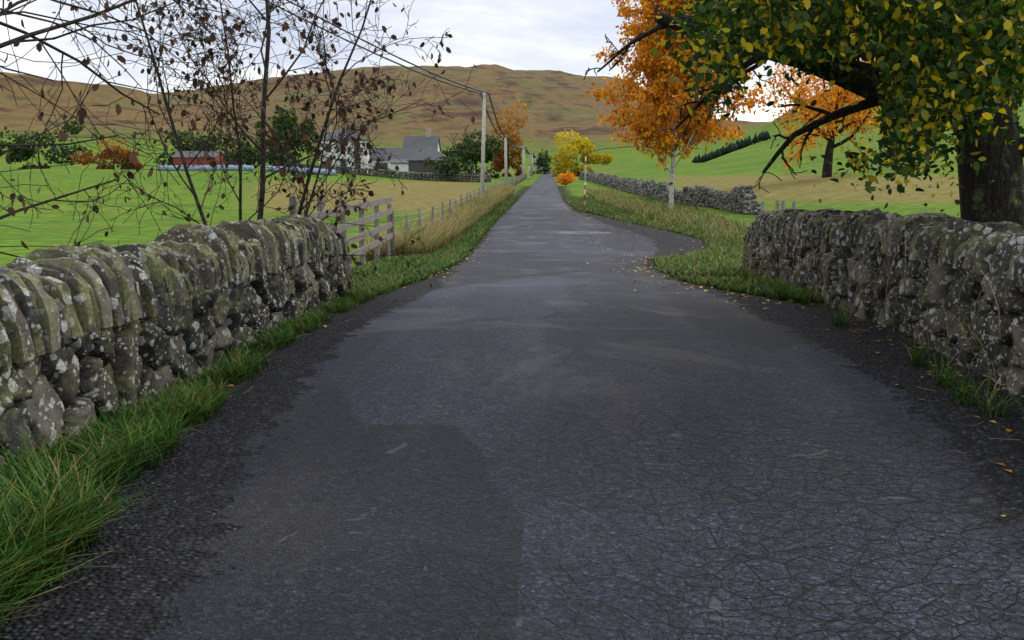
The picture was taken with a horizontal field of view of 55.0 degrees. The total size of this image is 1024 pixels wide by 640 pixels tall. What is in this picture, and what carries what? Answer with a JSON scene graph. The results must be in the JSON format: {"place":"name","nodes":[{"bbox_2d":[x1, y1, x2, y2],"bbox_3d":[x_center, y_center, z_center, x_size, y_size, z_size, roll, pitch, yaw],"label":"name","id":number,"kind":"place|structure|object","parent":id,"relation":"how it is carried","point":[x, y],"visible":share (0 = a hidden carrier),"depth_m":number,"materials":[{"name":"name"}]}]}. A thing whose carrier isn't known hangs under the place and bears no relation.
{"place":"outdoors","nodes":[
{"label":"outdoors","id":0,"kind":"place"},
{"bbox_2d":[27,122,698,151],"bbox_3d":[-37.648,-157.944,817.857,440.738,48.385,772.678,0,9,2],"label":"hill dykes","id":1,"kind":"structure","parent":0,"point":[315,131],"depth_m":506.10,"materials":[{"name":"grey stone"}]},
{"bbox_2d":[318,140,439,176],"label":"house walls","id":2,"kind":"structure","parent":0,"point":[403,167],"depth_m":165.42,"materials":[{"name":"white paint"}]},
{"bbox_2d":[325,144,440,175],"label":"windows","id":3,"kind":"structure","parent":2,"relation":"in","point":[381,165],"depth_m":165.58,"materials":[{"name":"black glass"}]},
{"bbox_2d":[408,161,450,180],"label":"farm stone walls","id":4,"kind":"structure","parent":0,"point":[418,166],"depth_m":151.77,"materials":[{"name":"grey stone"}]},
{"bbox_2d":[0,0,874,121],"label":"sky","id":5,"kind":"structure","parent":0,"point":[557,35],"materials":[{"name":"white"}]},
{"bbox_2d":[0,171,1023,639],"bbox_3d":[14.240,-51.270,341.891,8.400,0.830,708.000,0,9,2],"label":"road","id":6,"kind":"structure","parent":0,"point":[534,423],"depth_m":4.63,"materials":[{"name":"grey asphalt"}]},
{"bbox_2d":[14,206,1023,604],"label":"fallen leaves","id":7,"kind":"object","parent":6,"relation":"on","point":[743,308],"depth_m":8.44,"materials":[{"name":"plant"}]},
{"bbox_2d":[557,231,611,233],"bbox_3d":[2.561,-3.086,34.747,1.989,0.001,1.446,0,9,2],"label":"road marking","id":8,"kind":"object","parent":6,"relation":"on","point":[567,232],"visible":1,"depth_m":34.81,"materials":[{"name":"white paint"}]},
{"bbox_2d":[0,64,1023,475],"bbox_3d":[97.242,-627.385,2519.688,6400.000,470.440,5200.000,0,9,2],"label":"ground","id":9,"kind":"structure","parent":0,"point":[556,102],"depth_m":238.47,"materials":[{"name":"green plant"}]},
{"bbox_2d":[0,120,89,168],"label":"farm tree","id":10,"kind":"object","parent":9,"relation":"on","point":[65,152],"depth_m":261.93,"materials":[{"name":"plant"}]},
{"bbox_2d":[70,137,143,168],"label":"farm tree","id":11,"kind":"object","parent":9,"relation":"on","point":[120,154],"depth_m":249.08,"materials":[{"name":"plant"}]},
{"bbox_2d":[0,251,353,478],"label":"stone wall","id":12,"kind":"structure","parent":9,"relation":"on","point":[91,369],"depth_m":6.00,"materials":[{"name":"stone"}]},
{"bbox_2d":[0,214,349,371],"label":"parapet coping","id":13,"kind":"object","parent":12,"relation":"on","point":[46,304],"visible":0.99,"depth_m":5.88,"materials":[{"name":"grey stone"}]},
{"bbox_2d":[153,128,232,164],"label":"farm tree","id":14,"kind":"object","parent":9,"relation":"on","point":[184,137],"depth_m":227.40,"materials":[{"name":"green plant"}]},
{"bbox_2d":[173,152,224,164],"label":"red barn","id":15,"kind":"structure","parent":9,"relation":"on","point":[179,160],"depth_m":207.06,"materials":[{"name":"red wood"}]},
{"bbox_2d":[0,0,477,292],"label":"tree","id":16,"kind":"object","parent":9,"relation":"on","point":[97,13],"visible":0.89,"depth_m":10.88,"materials":[{"name":"brown plant"}]},
{"bbox_2d":[157,165,335,174],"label":"silage bales","id":17,"kind":"object","parent":9,"relation":"on","point":[207,168],"visible":0.55,"depth_m":139.66,"materials":[{"name":"blue"}]},
{"bbox_2d":[226,138,281,167],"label":"farm tree","id":18,"kind":"object","parent":9,"relation":"on","point":[245,148],"depth_m":198.78,"materials":[{"name":"green plant"}]},
{"bbox_2d":[255,104,317,165],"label":"farm tree","id":19,"kind":"object","parent":9,"relation":"on","point":[282,119],"depth_m":181.57,"materials":[{"name":"green plant"}]},
{"bbox_2d":[171,128,445,162],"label":"roofs","id":20,"kind":"structure","parent":9,"relation":"on","point":[417,148],"depth_m":173.41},
{"bbox_2d":[327,124,430,136],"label":"chimneys","id":21,"kind":"object","parent":20,"relation":"on","point":[428,131],"visible":0.56,"depth_m":181.22,"materials":[{"name":"beige stone"}]},
{"bbox_2d":[324,115,342,134],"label":"bare tree","id":22,"kind":"object","parent":9,"relation":"on","point":[336,125],"visible":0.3,"depth_m":181.27,"materials":[{"name":"brown plant"}]},
{"bbox_2d":[289,196,392,263],"bbox_3d":[-2.922,-1.527,18.204,0.143,1.783,9.151,0,9,1],"label":"timber fence","id":23,"kind":"object","parent":9,"relation":"on","point":[362,220],"visible":0.48,"depth_m":19.06,"materials":[{"name":"grey wood"}]},
{"bbox_2d":[292,163,490,181],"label":"farm wall","id":24,"kind":"structure","parent":9,"relation":"on","point":[434,176],"depth_m":148.89,"materials":[{"name":"stone"}]},
{"bbox_2d":[423,153,474,180],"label":"farm shrub leaves","id":25,"kind":"object","parent":9,"relation":"on","point":[453,167],"visible":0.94,"depth_m":147.91,"materials":[{"name":"green plant"}]},
{"bbox_2d":[445,132,457,150],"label":"bare tree","id":26,"kind":"object","parent":9,"relation":"on","point":[451,142],"visible":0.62,"depth_m":256.96,"materials":[{"name":"brown plant"}]},
{"bbox_2d":[391,173,525,256],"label":"fence posts","id":27,"kind":"object","parent":9,"relation":"on","point":[518,180],"visible":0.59,"depth_m":33.68,"materials":[{"name":"grey wood"}]},
{"bbox_2d":[394,174,523,246],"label":"fence wires","id":28,"kind":"object","parent":27,"relation":"attached to","point":[441,210],"visible":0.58,"depth_m":31.76,"materials":[{"name":"grey metal"}]},
{"bbox_2d":[441,129,503,177],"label":"tree","id":29,"kind":"object","parent":9,"relation":"on","point":[469,150],"depth_m":200.73,"materials":[{"name":"green plant"}]},
{"bbox_2d":[490,99,528,176],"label":"orange beech","id":30,"kind":"object","parent":9,"relation":"on","point":[498,163],"depth_m":236.34,"materials":[{"name":"orange plant"}]},
{"bbox_2d":[480,92,542,196],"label":"utility poles","id":31,"kind":"object","parent":9,"relation":"on","point":[505,152],"visible":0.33,"depth_m":55.29,"materials":[{"name":"grey wood"}]},
{"bbox_2d":[0,183,1023,638],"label":"verge grass","id":32,"kind":"structure","parent":9,"relation":"on","point":[50,515],"depth_m":6.13,"materials":[{"name":"green plant"}]},
{"bbox_2d":[3,216,1022,447],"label":"wall stalks","id":33,"kind":"object","parent":9,"relation":"on","point":[768,267],"depth_m":8.22,"materials":[{"name":"green plant"}]},
{"bbox_2d":[533,149,551,173],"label":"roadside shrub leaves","id":34,"kind":"object","parent":9,"relation":"on","point":[544,160],"visible":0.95,"depth_m":324.66,"materials":[{"name":"green plant"}]},
{"bbox_2d":[555,171,577,184],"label":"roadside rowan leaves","id":35,"kind":"object","parent":9,"relation":"on","point":[567,178],"visible":1,"depth_m":118.33,"materials":[{"name":"orange plant"}]},
{"bbox_2d":[549,130,613,176],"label":"yellow willow","id":36,"kind":"object","parent":9,"relation":"on","point":[579,145],"depth_m":243.55,"materials":[{"name":"yellow plant"}]},
{"bbox_2d":[584,157,585,204],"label":"snow poles","id":37,"kind":"object","parent":9,"relation":"on","point":[585,184],"visible":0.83,"depth_m":57.24,"materials":[{"name":"paint"}]},
{"bbox_2d":[579,171,774,214],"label":"stone wall","id":38,"kind":"structure","parent":9,"relation":"on","point":[741,199],"depth_m":59.62,"materials":[{"name":"stone"}]},
{"bbox_2d":[585,0,771,209],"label":"birch","id":39,"kind":"object","parent":9,"relation":"on","point":[651,65],"depth_m":50.81,"materials":[{"name":"orange plant"}]},
{"bbox_2d":[691,130,770,162],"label":"spruce belt","id":40,"kind":"object","parent":9,"relation":"on","point":[741,144],"visible":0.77,"depth_m":389.46,"materials":[{"name":"green plant"}]},
{"bbox_2d":[760,200,795,213],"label":"fence posts","id":41,"kind":"object","parent":9,"relation":"on","point":[777,206],"visible":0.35,"depth_m":23.01,"materials":[{"name":"grey wood"}]},
{"bbox_2d":[583,0,1023,225],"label":"tree","id":42,"kind":"object","parent":9,"relation":"on","point":[919,51],"depth_m":7.15,"materials":[{"name":"plant"}]},
{"bbox_2d":[754,57,887,177],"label":"tree","id":43,"kind":"object","parent":9,"relation":"on","point":[820,99],"depth_m":83.64,"materials":[{"name":"orange plant"}]},
{"bbox_2d":[742,230,1023,395],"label":"stone wall","id":44,"kind":"structure","parent":9,"relation":"on","point":[938,282],"depth_m":8.31,"materials":[{"name":"stone"}]},
{"bbox_2d":[744,208,1023,291],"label":"parapet coping","id":45,"kind":"object","parent":44,"relation":"on","point":[946,241],"visible":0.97,"depth_m":8.50,"materials":[{"name":"grey stone"}]},
{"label":"pole brackets","id":46,"kind":"object","parent":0,"visible":0},
{"bbox_2d":[269,0,538,158],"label":"power lines","id":47,"kind":"object","parent":46,"relation":"attached to","point":[521,147],"visible":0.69,"depth_m":37.28,"materials":[{"name":"black metal"}]}
]}

